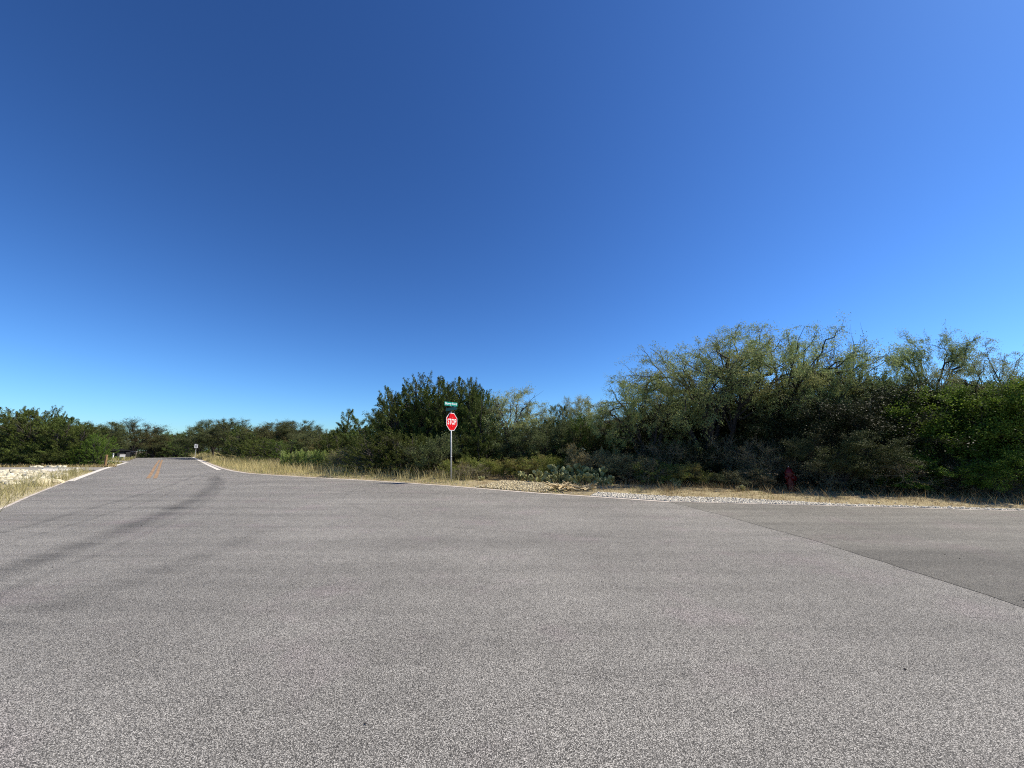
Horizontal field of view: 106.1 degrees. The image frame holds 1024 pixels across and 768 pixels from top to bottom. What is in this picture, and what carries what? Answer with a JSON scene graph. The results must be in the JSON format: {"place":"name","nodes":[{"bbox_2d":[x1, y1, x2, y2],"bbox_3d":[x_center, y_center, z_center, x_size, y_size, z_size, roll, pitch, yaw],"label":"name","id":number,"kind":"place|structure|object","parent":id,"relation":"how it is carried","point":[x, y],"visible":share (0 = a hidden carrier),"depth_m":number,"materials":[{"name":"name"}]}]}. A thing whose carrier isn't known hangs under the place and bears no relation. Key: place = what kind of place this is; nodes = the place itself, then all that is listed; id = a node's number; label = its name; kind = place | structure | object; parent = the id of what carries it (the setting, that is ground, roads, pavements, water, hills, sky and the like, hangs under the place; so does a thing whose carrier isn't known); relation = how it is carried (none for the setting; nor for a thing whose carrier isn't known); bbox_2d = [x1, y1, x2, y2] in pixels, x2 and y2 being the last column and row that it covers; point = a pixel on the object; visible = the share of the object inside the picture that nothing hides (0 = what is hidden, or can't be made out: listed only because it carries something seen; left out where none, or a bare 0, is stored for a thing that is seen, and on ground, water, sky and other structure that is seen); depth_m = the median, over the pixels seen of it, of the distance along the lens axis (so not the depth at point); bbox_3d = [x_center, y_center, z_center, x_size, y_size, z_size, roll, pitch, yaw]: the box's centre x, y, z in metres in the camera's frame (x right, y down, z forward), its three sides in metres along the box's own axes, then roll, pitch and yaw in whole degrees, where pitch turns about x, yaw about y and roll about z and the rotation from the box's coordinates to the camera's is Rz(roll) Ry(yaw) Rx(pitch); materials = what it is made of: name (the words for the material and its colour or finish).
{"place":"outdoors","nodes":[
{"label":"outdoors","id":0,"kind":"place"},
{"bbox_2d":[0,465,93,511],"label":"verge","id":1,"kind":"structure","parent":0,"point":[19,497],"depth_m":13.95,"materials":[{"name":"beige plant"}]},
{"bbox_2d":[0,469,79,485],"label":"rubble","id":2,"kind":"object","parent":1,"relation":"on","point":[7,473],"visible":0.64,"depth_m":20.88,"materials":[{"name":"white stone"}]},
{"bbox_2d":[0,457,1023,767],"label":"road","id":3,"kind":"structure","parent":0,"point":[146,621],"depth_m":3.19,"materials":[{"name":"grey asphalt"}]},
{"bbox_2d":[199,459,669,501],"bbox_3d":[-22.723,6.937,32.447,69.457,0.001,4.756,-8,-13,41],"label":"kerb strip","id":4,"kind":"object","parent":3,"relation":"on","point":[448,485],"visible":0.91,"depth_m":15.15,"materials":[{"name":"grey concrete"}]},
{"bbox_2d":[672,502,1023,606],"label":"road patch","id":5,"kind":"object","parent":3,"relation":"on","point":[986,547],"visible":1,"depth_m":6.87,"materials":[{"name":"grey asphalt"}]},
{"bbox_2d":[0,0,1023,448],"label":"sky","id":6,"kind":"structure","parent":0,"point":[258,211],"materials":[{"name":"blue"}]},
{"bbox_2d":[475,480,567,491],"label":"gravel","id":7,"kind":"structure","parent":0,"point":[518,485],"depth_m":15.04,"materials":[{"name":"beige gravel"}]},
{"bbox_2d":[20,451,1023,488],"bbox_3d":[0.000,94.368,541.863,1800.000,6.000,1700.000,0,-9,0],"label":"ground","id":8,"kind":"structure","parent":0,"point":[618,479],"depth_m":19.06,"materials":[{"name":"soil"}]},
{"bbox_2d":[0,406,47,464],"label":"cedar tree","id":9,"kind":"object","parent":8,"relation":"on","point":[9,431],"visible":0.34,"depth_m":34.78,"materials":[{"name":"green plant"}]},
{"bbox_2d":[0,408,61,464],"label":"cedar tree","id":10,"kind":"object","parent":8,"relation":"on","point":[14,437],"visible":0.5,"depth_m":33.64,"materials":[{"name":"green plant"}]},
{"bbox_2d":[0,463,116,466],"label":"dry grass","id":11,"kind":"structure","parent":8,"relation":"on","point":[57,464],"depth_m":31.93,"materials":[{"name":"beige plant"}]},
{"bbox_2d":[25,416,111,464],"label":"cedar tree","id":12,"kind":"object","parent":8,"relation":"on","point":[63,425],"visible":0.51,"depth_m":33.63,"materials":[{"name":"green plant"}]},
{"bbox_2d":[43,422,116,464],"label":"cedar tree","id":13,"kind":"object","parent":8,"relation":"on","point":[77,440],"visible":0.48,"depth_m":33.98,"materials":[{"name":"green plant"}]},
{"bbox_2d":[61,442,108,465],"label":"cedar tree","id":14,"kind":"object","parent":8,"relation":"on","point":[77,452],"visible":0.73,"depth_m":32.77,"materials":[{"name":"green plant"}]},
{"bbox_2d":[70,432,123,465],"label":"cedar tree","id":15,"kind":"object","parent":8,"relation":"on","point":[100,444],"visible":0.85,"depth_m":33.20,"materials":[{"name":"green plant"}]},
{"bbox_2d":[73,420,134,449],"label":"oak tree","id":16,"kind":"object","parent":8,"relation":"on","point":[122,434],"visible":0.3,"depth_m":50.28,"materials":[{"name":"green plant"}]},
{"bbox_2d":[111,417,178,455],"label":"oak tree","id":17,"kind":"object","parent":8,"relation":"on","point":[139,434],"visible":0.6,"depth_m":64.99,"materials":[{"name":"green plant"}]},
{"bbox_2d":[161,432,208,457],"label":"cedar tree","id":18,"kind":"object","parent":8,"relation":"on","point":[185,453],"visible":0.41,"depth_m":74.28,"materials":[{"name":"green plant"}]},
{"bbox_2d":[271,418,324,439],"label":"oak tree","id":19,"kind":"object","parent":8,"relation":"on","point":[310,426],"visible":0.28,"depth_m":44.17,"materials":[{"name":"green plant"}]},
{"bbox_2d":[514,400,560,431],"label":"mesquite tree","id":20,"kind":"object","parent":8,"relation":"on","point":[547,419],"visible":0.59,"depth_m":23.51,"materials":[{"name":"green plant"}]},
{"bbox_2d":[546,414,603,465],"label":"cedar tree","id":21,"kind":"object","parent":8,"relation":"on","point":[579,420],"visible":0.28,"depth_m":20.49,"materials":[{"name":"green plant"}]},
{"bbox_2d":[562,394,610,461],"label":"mesquite tree","id":22,"kind":"object","parent":8,"relation":"on","point":[584,403],"visible":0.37,"depth_m":22.52,"materials":[{"name":"green plant"}]},
{"bbox_2d":[569,420,624,473],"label":"cedar tree","id":23,"kind":"object","parent":8,"relation":"on","point":[591,441],"visible":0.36,"depth_m":19.60,"materials":[{"name":"green plant"}]},
{"bbox_2d":[598,410,659,480],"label":"cedar tree","id":24,"kind":"object","parent":8,"relation":"on","point":[630,447],"visible":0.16,"depth_m":19.87,"materials":[{"name":"green plant"}]},
{"bbox_2d":[598,404,720,479],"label":"oak tree","id":25,"kind":"object","parent":8,"relation":"on","point":[685,437],"visible":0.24,"depth_m":18.72,"materials":[{"name":"green plant"}]},
{"bbox_2d":[713,376,821,482],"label":"oak tree","id":26,"kind":"object","parent":8,"relation":"on","point":[741,423],"visible":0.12,"depth_m":17.13,"materials":[{"name":"green plant"}]},
{"bbox_2d":[197,457,1023,508],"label":"verge","id":27,"kind":"structure","parent":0,"point":[855,500],"depth_m":12.78,"materials":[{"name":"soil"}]},
{"bbox_2d":[171,426,216,454],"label":"oak tree","id":28,"kind":"object","parent":27,"relation":"on","point":[191,445],"visible":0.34,"depth_m":67.88,"materials":[{"name":"green plant"}]},
{"bbox_2d":[182,418,232,454],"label":"oak tree","id":29,"kind":"object","parent":27,"relation":"on","point":[202,422],"visible":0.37,"depth_m":55.94,"materials":[{"name":"green plant"}]},
{"bbox_2d":[195,418,256,452],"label":"oak tree","id":30,"kind":"object","parent":27,"relation":"on","point":[212,433],"visible":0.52,"depth_m":52.17,"materials":[{"name":"green plant"}]},
{"bbox_2d":[214,423,251,459],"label":"cedar tree","id":31,"kind":"object","parent":27,"relation":"on","point":[233,432],"visible":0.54,"depth_m":44.88,"materials":[{"name":"green plant"}]},
{"bbox_2d":[233,432,264,461],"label":"cedar tree","id":32,"kind":"object","parent":27,"relation":"on","point":[249,443],"visible":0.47,"depth_m":38.78,"materials":[{"name":"green plant"}]},
{"bbox_2d":[236,438,291,461],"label":"cedar tree","id":33,"kind":"object","parent":27,"relation":"on","point":[267,452],"visible":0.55,"depth_m":35.42,"materials":[{"name":"green plant"}]},
{"bbox_2d":[247,420,307,450],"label":"oak tree","id":34,"kind":"object","parent":27,"relation":"on","point":[286,429],"visible":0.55,"depth_m":41.70,"materials":[{"name":"green plant"}]},
{"bbox_2d":[253,439,319,463],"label":"cedar tree","id":35,"kind":"object","parent":27,"relation":"on","point":[292,447],"visible":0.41,"depth_m":33.79,"materials":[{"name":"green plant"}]},
{"bbox_2d":[287,429,337,454],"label":"oak tree","id":36,"kind":"object","parent":27,"relation":"on","point":[304,440],"visible":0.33,"depth_m":32.67,"materials":[{"name":"green plant"}]},
{"bbox_2d":[309,432,352,468],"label":"cedar tree","id":37,"kind":"object","parent":27,"relation":"on","point":[335,440],"visible":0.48,"depth_m":27.47,"materials":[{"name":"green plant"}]},
{"bbox_2d":[187,452,478,486],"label":"dry grass","id":38,"kind":"structure","parent":27,"relation":"on","point":[267,465],"depth_m":23.15,"materials":[{"name":"beige plant"}]},
{"bbox_2d":[317,408,358,463],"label":"cedar tree","id":39,"kind":"object","parent":27,"relation":"on","point":[343,428],"visible":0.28,"depth_m":30.26,"materials":[{"name":"green plant"}]},
{"bbox_2d":[320,444,377,468],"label":"shrub","id":40,"kind":"object","parent":27,"relation":"on","point":[334,459],"visible":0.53,"depth_m":24.01,"materials":[{"name":"green plant"}]},
{"bbox_2d":[336,415,409,467],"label":"cedar tree","id":41,"kind":"object","parent":27,"relation":"on","point":[356,421],"visible":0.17,"depth_m":26.29,"materials":[{"name":"green plant"}]},
{"bbox_2d":[338,429,432,474],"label":"cedar tree","id":42,"kind":"object","parent":27,"relation":"on","point":[371,446],"visible":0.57,"depth_m":21.46,"materials":[{"name":"plant"}]},
{"bbox_2d":[355,390,422,465],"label":"cedar tree","id":43,"kind":"object","parent":27,"relation":"on","point":[394,408],"visible":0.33,"depth_m":23.88,"materials":[{"name":"green plant"}]},
{"bbox_2d":[365,433,444,475],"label":"cedar tree","id":44,"kind":"object","parent":27,"relation":"on","point":[400,451],"visible":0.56,"depth_m":20.70,"materials":[{"name":"plant"}]},
{"bbox_2d":[365,378,460,470],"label":"cedar tree","id":45,"kind":"object","parent":27,"relation":"on","point":[416,414],"visible":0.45,"depth_m":23.95,"materials":[{"name":"green plant"}]},
{"bbox_2d":[387,370,464,470],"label":"cedar tree","id":46,"kind":"object","parent":27,"relation":"on","point":[426,394],"visible":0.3,"depth_m":24.24,"materials":[{"name":"green plant"}]},
{"bbox_2d":[398,431,462,475],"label":"shrub","id":47,"kind":"object","parent":27,"relation":"on","point":[438,454],"visible":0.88,"depth_m":19.52,"materials":[{"name":"green plant"}]},
{"bbox_2d":[445,402,456,481],"bbox_3d":[-2.744,2.799,17.357,0.564,3.989,0.700,-2,-9,0],"label":"stop sign","id":48,"kind":"object","parent":27,"relation":"on","point":[451,421],"visible":1,"depth_m":17.46,"materials":[{"name":"metal"}]},
{"bbox_2d":[420,431,482,474],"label":"cedar tree","id":49,"kind":"object","parent":27,"relation":"on","point":[463,440],"visible":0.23,"depth_m":21.12,"materials":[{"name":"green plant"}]},
{"bbox_2d":[437,457,483,478],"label":"shrub","id":50,"kind":"object","parent":27,"relation":"on","point":[446,463],"visible":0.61,"depth_m":18.45,"materials":[{"name":"green plant"}]},
{"bbox_2d":[425,376,499,468],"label":"cedar tree","id":51,"kind":"object","parent":27,"relation":"on","point":[473,392],"visible":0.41,"depth_m":23.65,"materials":[{"name":"green plant"}]},
{"bbox_2d":[449,386,510,472],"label":"cedar tree","id":52,"kind":"object","parent":27,"relation":"on","point":[472,432],"visible":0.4,"depth_m":23.13,"materials":[{"name":"green plant"}]},
{"bbox_2d":[456,454,505,476],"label":"shrub","id":53,"kind":"object","parent":27,"relation":"on","point":[489,463],"visible":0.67,"depth_m":18.69,"materials":[{"name":"green plant"}]},
{"bbox_2d":[454,432,515,474],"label":"cedar tree","id":54,"kind":"object","parent":27,"relation":"on","point":[479,451],"visible":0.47,"depth_m":21.24,"materials":[{"name":"green plant"}]},
{"bbox_2d":[482,458,526,477],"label":"shrub","id":55,"kind":"object","parent":27,"relation":"on","point":[517,461],"visible":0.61,"depth_m":18.43,"materials":[{"name":"green plant"}]},
{"bbox_2d":[480,381,542,459],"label":"mesquite tree","id":56,"kind":"object","parent":27,"relation":"on","point":[516,425],"visible":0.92,"depth_m":22.41,"materials":[{"name":"green plant"}]},
{"bbox_2d":[491,422,572,466],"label":"oak tree","id":57,"kind":"object","parent":27,"relation":"on","point":[504,446],"visible":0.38,"depth_m":21.14,"materials":[{"name":"green plant"}]},
{"bbox_2d":[519,452,562,477],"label":"shrub","id":58,"kind":"object","parent":27,"relation":"on","point":[535,462],"visible":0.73,"depth_m":17.83,"materials":[{"name":"green plant"}]},
{"bbox_2d":[507,417,587,475],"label":"oak tree","id":59,"kind":"object","parent":27,"relation":"on","point":[536,447],"visible":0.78,"depth_m":20.20,"materials":[{"name":"green plant"}]},
{"bbox_2d":[563,447,613,480],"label":"shrub","id":60,"kind":"object","parent":27,"relation":"on","point":[583,460],"visible":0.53,"depth_m":16.62,"materials":[{"name":"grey plant"}]},
{"bbox_2d":[584,451,638,479],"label":"shrub","id":61,"kind":"object","parent":27,"relation":"on","point":[602,458],"visible":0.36,"depth_m":16.55,"materials":[{"name":"green plant"}]},
{"bbox_2d":[597,453,665,483],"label":"shrub","id":62,"kind":"object","parent":27,"relation":"on","point":[610,466],"visible":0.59,"depth_m":15.73,"materials":[{"name":"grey plant"}]},
{"bbox_2d":[615,457,672,484],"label":"shrub","id":63,"kind":"object","parent":27,"relation":"on","point":[646,477],"visible":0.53,"depth_m":15.37,"materials":[{"name":"green plant"}]},
{"bbox_2d":[585,371,707,481],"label":"mesquite tree","id":64,"kind":"object","parent":27,"relation":"on","point":[605,414],"visible":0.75,"depth_m":17.35,"materials":[{"name":"green plant"}]},
{"bbox_2d":[629,458,687,483],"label":"shrub","id":65,"kind":"object","parent":27,"relation":"on","point":[653,473],"visible":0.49,"depth_m":15.27,"materials":[{"name":"green plant"}]},
{"bbox_2d":[620,437,706,475],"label":"shrub","id":66,"kind":"object","parent":27,"relation":"on","point":[676,460],"visible":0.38,"depth_m":16.32,"materials":[{"name":"green plant"}]},
{"bbox_2d":[636,436,713,478],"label":"bush","id":67,"kind":"object","parent":27,"relation":"on","point":[660,452],"visible":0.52,"depth_m":16.20,"materials":[{"name":"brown plant"}]},
{"bbox_2d":[651,461,712,485],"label":"shrub","id":68,"kind":"object","parent":27,"relation":"on","point":[697,468],"visible":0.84,"depth_m":14.76,"materials":[{"name":"green plant"}]},
{"bbox_2d":[657,436,745,482],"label":"shrub","id":69,"kind":"object","parent":27,"relation":"on","point":[708,463],"visible":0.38,"depth_m":16.04,"materials":[{"name":"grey plant"}]},
{"bbox_2d":[682,470,743,487],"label":"shrub","id":70,"kind":"object","parent":27,"relation":"on","point":[719,477],"visible":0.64,"depth_m":14.54,"materials":[{"name":"green plant"}]},
{"bbox_2d":[577,321,862,483],"bbox_3d":[8.317,0.936,17.600,10.590,7.484,9.611,4,-10,-23],"label":"mesquite tree","id":71,"kind":"object","parent":27,"relation":"on","point":[705,422],"visible":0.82,"depth_m":15.92,"materials":[{"name":"green plant"}]},
{"bbox_2d":[694,433,781,480],"bbox_3d":[9.261,3.159,15.977,3.636,2.438,3.320,3,-10,-16],"label":"dead shrub","id":72,"kind":"object","parent":27,"relation":"on","point":[726,457],"visible":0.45,"depth_m":15.69,"materials":[{"name":"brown plant"}]},
{"bbox_2d":[713,432,786,481],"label":"shrub","id":73,"kind":"object","parent":27,"relation":"on","point":[736,468],"visible":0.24,"depth_m":15.85,"materials":[{"name":"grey plant"}]},
{"bbox_2d":[721,465,780,488],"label":"shrub","id":74,"kind":"object","parent":27,"relation":"on","point":[761,478],"visible":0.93,"depth_m":13.97,"materials":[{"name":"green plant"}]},
{"bbox_2d":[722,437,802,485],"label":"dead shrub","id":75,"kind":"object","parent":27,"relation":"on","point":[746,458],"visible":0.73,"depth_m":14.58,"materials":[{"name":"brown plant"}]},
{"bbox_2d":[733,430,817,484],"bbox_3d":[10.778,3.147,15.723,3.525,2.524,3.870,-9,-13,42],"label":"shrub","id":76,"kind":"object","parent":27,"relation":"on","point":[778,452],"visible":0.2,"depth_m":15.06,"materials":[{"name":"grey plant"}]},
{"bbox_2d":[662,312,915,483],"bbox_3d":[11.495,0.736,17.520,9.185,7.883,8.185,0,-9,2],"label":"mesquite tree","id":77,"kind":"object","parent":27,"relation":"on","point":[816,349],"visible":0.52,"depth_m":16.19,"materials":[{"name":"green plant"}]},
{"bbox_2d":[719,391,879,484],"bbox_3d":[12.047,2.333,15.990,5.914,3.996,6.212,-1,-9,6],"label":"oak tree","id":78,"kind":"object","parent":27,"relation":"on","point":[777,418],"visible":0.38,"depth_m":15.50,"materials":[{"name":"green plant"}]},
{"bbox_2d":[764,431,838,487],"bbox_3d":[11.036,2.937,14.612,3.636,2.430,3.319,-6,-11,34],"label":"dead shrub","id":79,"kind":"object","parent":27,"relation":"on","point":[810,456],"visible":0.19,"depth_m":14.51,"materials":[{"name":"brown plant"}]},
{"bbox_2d":[769,431,884,486],"bbox_3d":[11.913,3.019,14.788,3.836,2.500,3.464,-4,-10,23],"label":"bush","id":80,"kind":"object","parent":27,"relation":"on","point":[799,461],"visible":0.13,"depth_m":14.65,"materials":[{"name":"green plant"}]},
{"bbox_2d":[792,453,869,489],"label":"dead shrub","id":81,"kind":"object","parent":27,"relation":"on","point":[815,474],"visible":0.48,"depth_m":13.41,"materials":[{"name":"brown plant"}]},
{"bbox_2d":[780,323,889,484],"bbox_3d":[14.615,1.080,16.705,3.575,7.322,3.915,4,-10,-24],"label":"tree","id":82,"kind":"object","parent":27,"relation":"on","point":[829,361],"visible":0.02,"depth_m":16.75,"materials":[{"name":"green plant"}]},
{"bbox_2d":[771,342,917,484],"bbox_3d":[13.293,1.034,15.690,4.917,6.624,4.917,-8,-12,40],"label":"mesquite tree","id":83,"kind":"object","parent":27,"relation":"on","point":[847,388],"visible":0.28,"depth_m":15.10,"materials":[{"name":"green plant"}]},
{"bbox_2d":[775,428,930,491],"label":"oak tree","id":84,"kind":"object","parent":27,"relation":"on","point":[859,446],"visible":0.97,"depth_m":12.38,"materials":[{"name":"green plant"}]},
{"bbox_2d":[798,365,918,484],"bbox_3d":[14.385,1.900,17.152,4.029,5.436,5.952,1,-9,-4],"label":"cedar tree","id":85,"kind":"object","parent":27,"relation":"on","point":[825,381],"visible":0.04,"depth_m":15.96,"materials":[{"name":"green plant"}]},
{"bbox_2d":[744,388,979,488],"bbox_3d":[12.574,2.134,14.621,6.367,3.955,5.991,-6,-11,33],"label":"oak tree","id":86,"kind":"object","parent":27,"relation":"on","point":[863,418],"visible":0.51,"depth_m":13.31,"materials":[{"name":"green plant"}]},
{"bbox_2d":[820,446,943,493],"bbox_3d":[12.154,2.945,12.786,3.356,1.741,3.064,-5,-10,26],"label":"dead shrub","id":87,"kind":"object","parent":27,"relation":"on","point":[892,473],"visible":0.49,"depth_m":12.22,"materials":[{"name":"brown plant"}]},
{"bbox_2d":[778,374,1022,487],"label":"oak tree","id":88,"kind":"object","parent":27,"relation":"on","point":[904,389],"visible":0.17,"depth_m":13.44,"materials":[{"name":"green plant"}]},
{"bbox_2d":[862,451,959,493],"bbox_3d":[12.886,2.949,12.700,2.573,1.619,2.768,-8,-12,40],"label":"shrub","id":89,"kind":"object","parent":27,"relation":"on","point":[939,471],"visible":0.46,"depth_m":12.16,"materials":[{"name":"green plant"}]},
{"bbox_2d":[861,432,960,490],"bbox_3d":[13.820,2.851,13.527,3.836,2.400,3.464,3,-10,-18],"label":"shrub","id":90,"kind":"object","parent":27,"relation":"on","point":[945,456],"visible":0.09,"depth_m":12.42,"materials":[{"name":"green plant"}]},
{"bbox_2d":[884,319,991,486],"bbox_3d":[17.455,0.895,15.529,3.144,6.916,2.962,-6,-11,31],"label":"mesquite tree","id":91,"kind":"object","parent":27,"relation":"on","point":[952,359],"visible":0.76,"depth_m":15.40,"materials":[{"name":"green plant"}]},
{"bbox_2d":[885,455,1000,494],"bbox_3d":[13.547,2.987,12.451,2.972,1.517,2.751,-2,-10,14],"label":"dead shrub","id":92,"kind":"object","parent":27,"relation":"on","point":[951,479],"visible":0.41,"depth_m":12.14,"materials":[{"name":"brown plant"}]},
{"bbox_2d":[869,381,1023,493],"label":"elm tree","id":93,"kind":"object","parent":27,"relation":"on","point":[935,426],"visible":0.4,"depth_m":12.45,"materials":[{"name":"green plant"}]},
{"bbox_2d":[897,337,1023,490],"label":"mesquite tree","id":94,"kind":"object","parent":27,"relation":"on","point":[1005,375],"visible":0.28,"depth_m":13.37,"materials":[{"name":"green plant"}]},
{"bbox_2d":[909,374,1023,494],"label":"elm tree","id":95,"kind":"object","parent":27,"relation":"on","point":[1000,429],"visible":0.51,"depth_m":11.93,"materials":[{"name":"green plant"}]},
{"bbox_2d":[949,448,1023,497],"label":"shrub","id":96,"kind":"object","parent":27,"relation":"on","point":[1004,472],"visible":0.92,"depth_m":11.18,"materials":[{"name":"green plant"}]},
{"bbox_2d":[950,375,1023,485],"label":"elm tree","id":97,"kind":"object","parent":27,"relation":"on","point":[1007,409],"visible":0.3,"depth_m":11.89,"materials":[{"name":"green plant"}]},
{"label":"gravel shoulder","id":98,"kind":"structure","parent":27,"relation":"on","visible":0},
{"bbox_2d":[590,491,1023,510],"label":"gravel","id":99,"kind":"structure","parent":98,"relation":"on","point":[679,498],"depth_m":11.12,"materials":[{"name":"grey gravel"}]},
{"bbox_2d":[210,460,1020,501],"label":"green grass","id":100,"kind":"structure","parent":0,"point":[597,488],"depth_m":13.67,"materials":[{"name":"plant"}]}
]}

